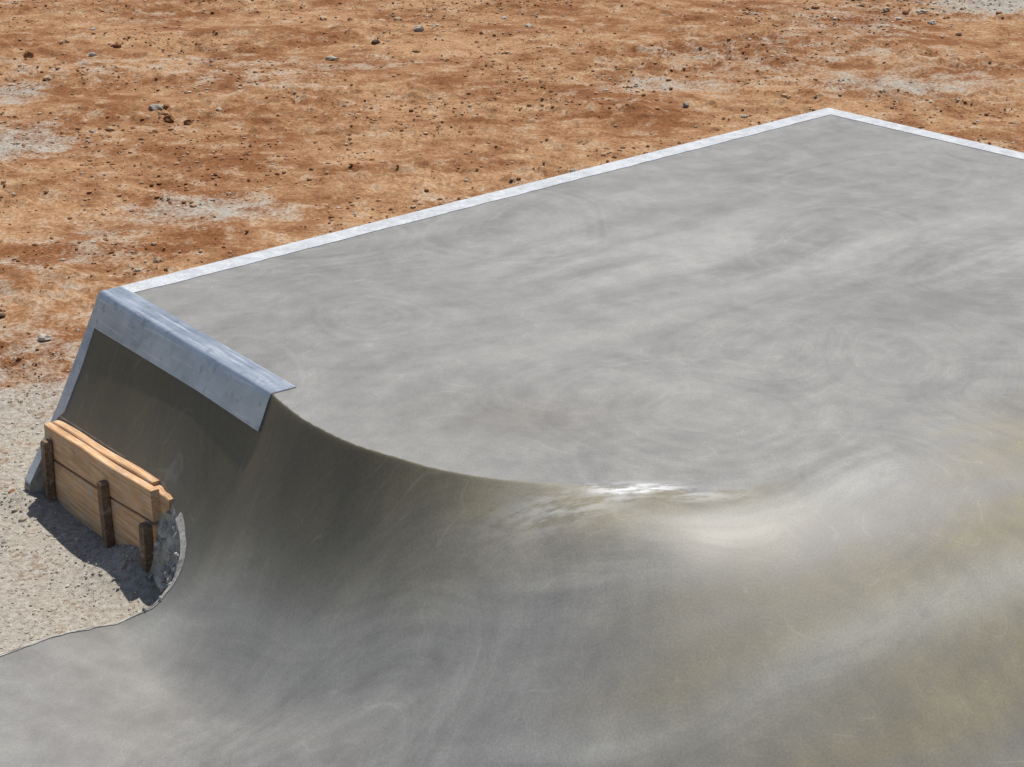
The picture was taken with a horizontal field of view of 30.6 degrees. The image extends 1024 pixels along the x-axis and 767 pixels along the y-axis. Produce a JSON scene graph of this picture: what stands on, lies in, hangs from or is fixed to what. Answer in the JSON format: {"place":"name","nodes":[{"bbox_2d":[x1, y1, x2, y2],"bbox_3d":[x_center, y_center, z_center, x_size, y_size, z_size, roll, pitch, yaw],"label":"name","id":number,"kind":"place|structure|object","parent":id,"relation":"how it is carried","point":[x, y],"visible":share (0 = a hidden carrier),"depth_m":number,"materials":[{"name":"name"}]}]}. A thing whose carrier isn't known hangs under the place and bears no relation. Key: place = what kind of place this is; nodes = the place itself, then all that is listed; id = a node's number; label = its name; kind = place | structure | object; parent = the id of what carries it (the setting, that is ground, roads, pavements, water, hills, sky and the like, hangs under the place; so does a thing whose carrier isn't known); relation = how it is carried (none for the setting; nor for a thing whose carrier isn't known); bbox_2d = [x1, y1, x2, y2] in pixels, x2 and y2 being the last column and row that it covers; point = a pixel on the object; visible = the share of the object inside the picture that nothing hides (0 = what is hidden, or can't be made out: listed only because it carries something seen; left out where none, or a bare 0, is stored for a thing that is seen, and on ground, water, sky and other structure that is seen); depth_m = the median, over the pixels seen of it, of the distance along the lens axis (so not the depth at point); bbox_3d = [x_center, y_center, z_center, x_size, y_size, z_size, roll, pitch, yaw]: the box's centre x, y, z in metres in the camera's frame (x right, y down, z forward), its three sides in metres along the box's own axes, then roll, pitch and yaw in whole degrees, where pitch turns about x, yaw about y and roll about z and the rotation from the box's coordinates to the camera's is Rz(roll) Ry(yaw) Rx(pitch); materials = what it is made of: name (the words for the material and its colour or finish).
{"place":"outdoors","nodes":[
{"label":"outdoors","id":0,"kind":"place"},
{"bbox_2d":[0,352,158,651],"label":"gravel","id":1,"kind":"structure","parent":0,"point":[101,573],"depth_m":8.65,"materials":[{"name":"grey gravel"}]},
{"bbox_2d":[0,0,1023,652],"bbox_3d":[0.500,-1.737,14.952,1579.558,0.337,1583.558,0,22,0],"label":"ground","id":2,"kind":"structure","parent":0,"point":[34,302],"depth_m":16.29,"materials":[{"name":"orange soil"}]},
{"bbox_2d":[40,420,172,572],"bbox_3d":[-1.877,0.555,8.680,0.135,0.534,1.195,-16,27,-34],"label":"wooden formwork","id":3,"kind":"object","parent":2,"relation":"on","point":[110,498],"visible":0.87,"depth_m":8.60,"materials":[{"name":"brown wood"}]},
{"bbox_2d":[0,108,1023,766],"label":"concrete skate ramp","id":4,"kind":"structure","parent":2,"relation":"on","point":[706,452],"depth_m":7.47,"materials":[{"name":"concrete"}]},
{"bbox_2d":[142,511,179,611],"bbox_3d":[-1.565,0.879,8.094,0.323,0.644,0.549,12,25,27],"label":"concrete rubble","id":5,"kind":"object","parent":4,"relation":"on","point":[169,574],"visible":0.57,"depth_m":8.14,"materials":[{"name":"concrete"}]},
{"bbox_2d":[0,0,1023,572],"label":"dirt clods","id":6,"kind":"object","parent":2,"relation":"on","point":[14,194],"visible":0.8,"depth_m":16.59,"materials":[{"name":"soil"}]},
{"bbox_2d":[0,0,1023,341],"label":"rocks","id":7,"kind":"object","parent":2,"relation":"on","point":[168,118],"visible":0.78,"depth_m":18.32,"materials":[{"name":"stone"}]}
]}

